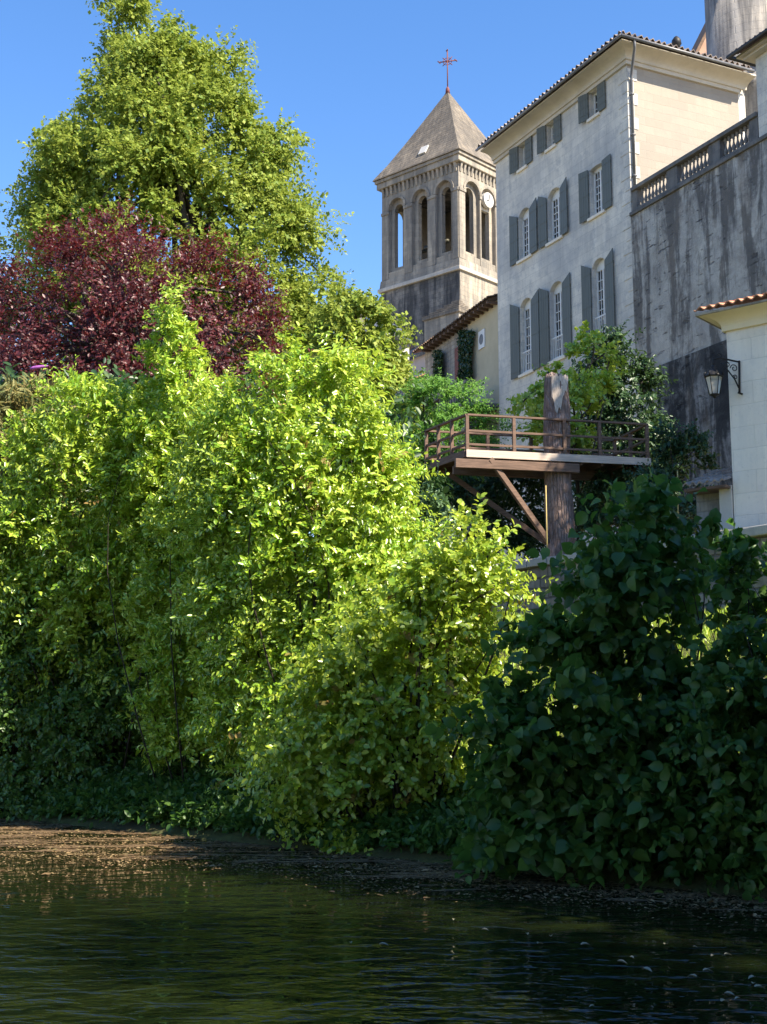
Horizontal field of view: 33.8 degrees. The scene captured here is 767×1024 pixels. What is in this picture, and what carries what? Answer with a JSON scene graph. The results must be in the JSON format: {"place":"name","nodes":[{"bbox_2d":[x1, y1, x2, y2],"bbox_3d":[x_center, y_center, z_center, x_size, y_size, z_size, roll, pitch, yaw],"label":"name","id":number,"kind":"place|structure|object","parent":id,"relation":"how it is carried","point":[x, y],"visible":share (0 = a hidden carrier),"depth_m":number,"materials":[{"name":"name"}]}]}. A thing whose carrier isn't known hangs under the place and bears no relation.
{"place":"outdoors","nodes":[
{"label":"outdoors","id":0,"kind":"place"},
{"bbox_2d":[0,0,704,560],"label":"sky","id":1,"kind":"structure","parent":0,"point":[360,77],"materials":[{"name":"blue"}]},
{"bbox_2d":[0,819,766,1023],"bbox_3d":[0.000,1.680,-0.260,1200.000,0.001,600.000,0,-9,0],"label":"river water","id":2,"kind":"structure","parent":0,"point":[184,944],"depth_m":9.01,"materials":[{"name":"green liquid"}]},
{"bbox_2d":[0,818,766,917],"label":"floating scum","id":3,"kind":"object","parent":2,"relation":"on","point":[434,875],"visible":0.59,"depth_m":14.61,"materials":[{"name":"brown"}]},
{"bbox_2d":[0,817,766,932],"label":"floating litter","id":4,"kind":"object","parent":3,"relation":"on","point":[712,898],"visible":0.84,"depth_m":13.28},
{"bbox_2d":[0,617,766,898],"bbox_3d":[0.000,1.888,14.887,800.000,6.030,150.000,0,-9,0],"label":"river bank","id":5,"kind":"structure","parent":0,"point":[697,885],"depth_m":15.52,"materials":[{"name":"brown soil"}]},
{"bbox_2d":[0,365,91,810],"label":"buddleia bush","id":6,"kind":"object","parent":5,"relation":"on","point":[10,397],"visible":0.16,"depth_m":20.55,"materials":[{"name":"green plant"}]},
{"bbox_2d":[0,565,254,822],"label":"bramble thicket","id":7,"kind":"object","parent":5,"relation":"on","point":[38,763],"visible":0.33,"depth_m":19.51,"materials":[{"name":"green plant"}]},
{"bbox_2d":[0,355,276,752],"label":"elder shrub","id":8,"kind":"object","parent":5,"relation":"on","point":[10,371],"depth_m":23.15,"materials":[{"name":"green plant"}]},
{"bbox_2d":[0,354,293,772],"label":"riverside shrub","id":9,"kind":"object","parent":5,"relation":"on","point":[72,440],"visible":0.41,"depth_m":19.12,"materials":[{"name":"green plant"}]},
{"bbox_2d":[0,189,319,428],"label":"purple plum tree","id":10,"kind":"object","parent":5,"relation":"on","point":[117,339],"visible":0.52,"depth_m":26.53,"materials":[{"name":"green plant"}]},
{"bbox_2d":[107,271,257,795],"bbox_3d":[-2.937,0.487,18.586,2.302,7.782,2.289,-7,-11,37],"label":"riverside shrub","id":11,"kind":"object","parent":5,"relation":"on","point":[169,651],"visible":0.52,"depth_m":18.29,"materials":[{"name":"green plant"}]},
{"bbox_2d":[146,321,458,800],"bbox_3d":[-0.995,1.026,17.422,4.450,7.078,4.013,0,-9,0],"label":"riverside shrub","id":12,"kind":"object","parent":5,"relation":"on","point":[267,437],"visible":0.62,"depth_m":16.62,"materials":[{"name":"green plant"}]},
{"bbox_2d":[177,377,474,678],"bbox_3d":[-1.177,0.814,22.632,5.801,6.370,3.620,0,-9,0],"label":"elder shrub","id":13,"kind":"object","parent":5,"relation":"on","point":[425,484],"visible":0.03,"depth_m":22.48,"materials":[{"name":"green plant"}]},
{"bbox_2d":[296,272,430,464],"bbox_3d":[-0.887,-2.321,36.781,3.961,9.393,4.070,8,-12,-41],"label":"lime tree","id":14,"kind":"object","parent":5,"relation":"on","point":[355,307],"visible":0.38,"depth_m":36.52,"materials":[{"name":"green plant"}]},
{"bbox_2d":[0,734,766,894],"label":"bank weeds","id":15,"kind":"object","parent":5,"relation":"on","point":[141,799],"visible":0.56,"depth_m":16.81,"materials":[{"name":"green plant"}]},
{"bbox_2d":[228,492,557,855],"bbox_3d":[0.117,2.126,15.377,4.000,4.493,2.641,0,-9,0],"label":"alder shrub","id":16,"kind":"object","parent":5,"relation":"on","point":[395,754],"visible":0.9,"depth_m":14.86,"materials":[{"name":"green plant"}]},
{"bbox_2d":[395,486,464,550],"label":"grey leaved shrub","id":17,"kind":"object","parent":5,"relation":"on","point":[443,513],"visible":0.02,"depth_m":24.07,"materials":[{"name":"green plant"}]},
{"bbox_2d":[424,467,756,892],"bbox_3d":[2.215,1.678,12.900,3.342,4.274,2.567,3,-9,-19],"label":"hazel bush","id":18,"kind":"object","parent":5,"relation":"on","point":[605,750],"visible":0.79,"depth_m":12.45,"materials":[{"name":"green plant"}]},
{"bbox_2d":[435,605,766,752],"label":"lawn grass","id":19,"kind":"structure","parent":5,"relation":"on","point":[704,630],"depth_m":21.61,"materials":[{"name":"green plant"}]},
{"bbox_2d":[490,524,766,619],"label":"garden wall","id":20,"kind":"structure","parent":5,"relation":"on","point":[759,532],"depth_m":28.68,"materials":[{"name":"stone"}]},
{"bbox_2d":[644,608,766,902],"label":"hazel bush","id":21,"kind":"object","parent":5,"relation":"on","point":[730,801],"visible":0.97,"depth_m":11.65,"materials":[{"name":"green plant"}]},
{"bbox_2d":[677,518,766,687],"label":"hazel bush","id":22,"kind":"object","parent":5,"relation":"on","point":[738,554],"visible":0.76,"depth_m":14.01,"materials":[{"name":"green plant"}]},
{"bbox_2d":[456,573,486,614],"bbox_3d":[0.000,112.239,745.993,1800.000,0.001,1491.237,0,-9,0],"label":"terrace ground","id":23,"kind":"structure","parent":0,"point":[473,602],"depth_m":39.95,"materials":[{"name":"green plant"}]},
{"bbox_2d":[0,217,60,381],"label":"distant tree","id":24,"kind":"object","parent":23,"relation":"on","point":[4,246],"visible":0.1,"depth_m":48.24,"materials":[{"name":"red plant"}]},
{"bbox_2d":[0,0,353,400],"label":"lime tree","id":25,"kind":"object","parent":23,"relation":"on","point":[162,164],"visible":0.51,"depth_m":40.06,"materials":[{"name":"green plant"}]},
{"bbox_2d":[346,322,413,467],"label":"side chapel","id":26,"kind":"structure","parent":23,"relation":"on","point":[406,349],"depth_m":65.32,"materials":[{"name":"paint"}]},
{"bbox_2d":[403,348,428,416],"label":"church nave","id":27,"kind":"structure","parent":23,"relation":"on","point":[419,362],"depth_m":69.12,"materials":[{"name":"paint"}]},
{"bbox_2d":[372,49,497,360],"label":"bell tower","id":28,"kind":"structure","parent":23,"relation":"on","point":[434,180],"depth_m":80.80,"materials":[{"name":"stone"}]},
{"bbox_2d":[379,367,521,543],"bbox_3d":[1.634,-1.058,33.970,4.187,6.026,3.632,0,-9,0],"label":"locust tree","id":29,"kind":"object","parent":23,"relation":"on","point":[454,410],"visible":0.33,"depth_m":33.72,"materials":[{"name":"green plant"}]},
{"bbox_2d":[413,401,498,571],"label":"side terrace","id":30,"kind":"structure","parent":23,"relation":"on","point":[493,407],"depth_m":54.72,"materials":[{"name":"beige stone"}]},
{"bbox_2d":[413,407,476,571],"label":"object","id":31,"kind":"structure","parent":30,"relation":"in","point":[470,427],"depth_m":54.72,"materials":[{"name":"green plant"}]},
{"bbox_2d":[421,379,472,415],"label":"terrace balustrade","id":32,"kind":"object","parent":30,"relation":"on","point":[447,402],"visible":0.18,"depth_m":56.07,"materials":[{"name":"stone"}]},
{"bbox_2d":[412,293,500,562],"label":"plastered annex","id":33,"kind":"object","parent":23,"relation":"on","point":[480,318],"visible":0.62,"depth_m":57.25,"materials":[{"name":"paint"}]},
{"bbox_2d":[431,349,444,381],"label":"ivy plant","id":34,"kind":"object","parent":33,"relation":"attached to","point":[437,355],"visible":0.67,"depth_m":61.34,"materials":[{"name":"green plant"}]},
{"bbox_2d":[456,328,475,382],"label":"ivy plant","id":35,"kind":"object","parent":33,"relation":"attached to","point":[465,341],"visible":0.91,"depth_m":58.12,"materials":[{"name":"green plant"}]},
{"bbox_2d":[442,475,545,563],"bbox_3d":[3.046,0.257,32.728,3.279,2.947,2.640,0,-9,0],"label":"evergreen shrub","id":36,"kind":"object","parent":23,"relation":"on","point":[502,497],"visible":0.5,"depth_m":32.31,"materials":[{"name":"green plant"}]},
{"bbox_2d":[545,485,547,547],"bbox_3d":[3.788,0.260,29.306,0.031,1.783,0.031,0,-9,0],"label":"garden cane","id":37,"kind":"object","parent":23,"relation":"on","point":[546,519],"visible":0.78,"depth_m":29.30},
{"bbox_2d":[543,372,575,556],"bbox_3d":[4.206,-0.917,30.440,0.912,5.138,0.920,0,-9,0],"label":"dead tree","id":38,"kind":"object","parent":23,"relation":"on","point":[560,515],"visible":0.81,"depth_m":30.15,"materials":[{"name":"wood"}]},
{"bbox_2d":[423,413,650,544],"bbox_3d":[3.743,-0.619,30.873,5.193,3.007,2.165,2,-9,-13],"label":"tree platform","id":39,"kind":"object","parent":38,"relation":"attached to","point":[502,464],"visible":0.87,"depth_m":30.25,"materials":[{"name":"brown wood"}]},
{"bbox_2d":[504,320,627,540],"bbox_3d":[4.696,-1.709,32.390,3.064,6.811,2.371,-4,-10,24],"label":"maple sapling","id":40,"kind":"object","parent":23,"relation":"on","point":[581,393],"visible":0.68,"depth_m":32.34,"materials":[{"name":"green plant"}]},
{"bbox_2d":[570,320,685,538],"bbox_3d":[6.477,-1.658,34.513,3.891,7.282,3.517,0,-9,0],"label":"evergreen shrub","id":41,"kind":"object","parent":23,"relation":"on","point":[645,379],"visible":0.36,"depth_m":34.28,"materials":[{"name":"green plant"}]},
{"bbox_2d":[574,416,721,540],"bbox_3d":[6.580,-0.441,30.914,4.291,3.774,2.982,0,-9,0],"label":"evergreen shrub","id":42,"kind":"object","parent":23,"relation":"on","point":[678,450],"visible":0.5,"depth_m":30.69,"materials":[{"name":"green plant"}]},
{"bbox_2d":[629,133,766,534],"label":"retaining wall","id":43,"kind":"structure","parent":23,"relation":"on","point":[699,239],"depth_m":42.23,"materials":[{"name":"stone"}]},
{"bbox_2d":[630,112,758,210],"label":"terrace balustrade","id":44,"kind":"object","parent":43,"relation":"on","point":[714,148],"visible":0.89,"depth_m":43.03,"materials":[{"name":"stone"}]},
{"bbox_2d":[726,28,766,136],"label":"stone pavilion","id":45,"kind":"structure","parent":43,"relation":"on","point":[752,51],"depth_m":40.18,"materials":[{"name":"stone"}]},
{"bbox_2d":[682,467,734,531],"bbox_3d":[6.898,-0.193,25.888,0.960,1.712,1.564,-7,-11,39],"label":"lean to","id":46,"kind":"object","parent":23,"relation":"on","point":[720,498],"visible":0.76,"depth_m":25.61,"materials":[{"name":"paint"}]},
{"bbox_2d":[693,292,766,527],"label":"stone lodge","id":47,"kind":"structure","parent":23,"relation":"on","point":[743,326],"depth_m":25.24,"materials":[{"name":"stone"}]},
{"bbox_2d":[703,353,742,397],"bbox_3d":[6.796,-2.730,25.398,0.772,0.940,0.402,4,-10,-25],"label":"wall lantern","id":48,"kind":"object","parent":47,"relation":"attached to","point":[713,376],"depth_m":25.26,"materials":[{"name":"black metal"}]},
{"bbox_2d":[704,0,766,141],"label":"round tower","id":49,"kind":"structure","parent":23,"relation":"on","point":[731,25],"depth_m":50.09,"materials":[{"name":"stone"}]},
{"bbox_2d":[475,30,755,560],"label":"manor house","id":50,"kind":"structure","parent":0,"point":[576,153],"depth_m":49.08,"materials":[{"name":"paint"}]},
{"bbox_2d":[516,147,527,173],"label":"window","id":51,"kind":"structure","parent":50,"relation":"in","point":[524,167],"depth_m":53.78,"materials":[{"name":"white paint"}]},
{"bbox_2d":[516,209,531,264],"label":"window","id":52,"kind":"structure","parent":50,"relation":"in","point":[526,251],"depth_m":53.37,"materials":[{"name":"white paint"}]},
{"bbox_2d":[518,299,534,377],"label":"window","id":53,"kind":"structure","parent":50,"relation":"in","point":[527,310],"depth_m":52.65,"materials":[{"name":"white paint"}]},
{"bbox_2d":[544,126,556,153],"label":"window","id":54,"kind":"structure","parent":50,"relation":"in","point":[554,145],"depth_m":51.89,"materials":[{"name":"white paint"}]},
{"bbox_2d":[545,189,562,246],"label":"window","id":55,"kind":"structure","parent":50,"relation":"in","point":[556,197],"depth_m":51.32,"materials":[{"name":"white paint"}]},
{"bbox_2d":[548,282,565,364],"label":"window","id":56,"kind":"structure","parent":50,"relation":"in","point":[558,325],"depth_m":50.59,"materials":[{"name":"white paint"}]},
{"bbox_2d":[586,93,599,122],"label":"window","id":57,"kind":"structure","parent":50,"relation":"in","point":[596,114],"depth_m":49.17,"materials":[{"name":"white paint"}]},
{"bbox_2d":[587,166,605,221],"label":"window","id":58,"kind":"structure","parent":50,"relation":"in","point":[598,200],"depth_m":48.65,"materials":[{"name":"white paint"}]},
{"bbox_2d":[592,259,605,343],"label":"window","id":59,"kind":"structure","parent":50,"relation":"in","point":[600,273],"depth_m":48.03,"materials":[{"name":"white paint"}]},
{"bbox_2d":[692,24,706,53],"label":"steep roofed house","id":60,"kind":"structure","parent":0,"point":[700,45],"depth_m":60.14,"materials":[{"name":"paint"}]}
]}

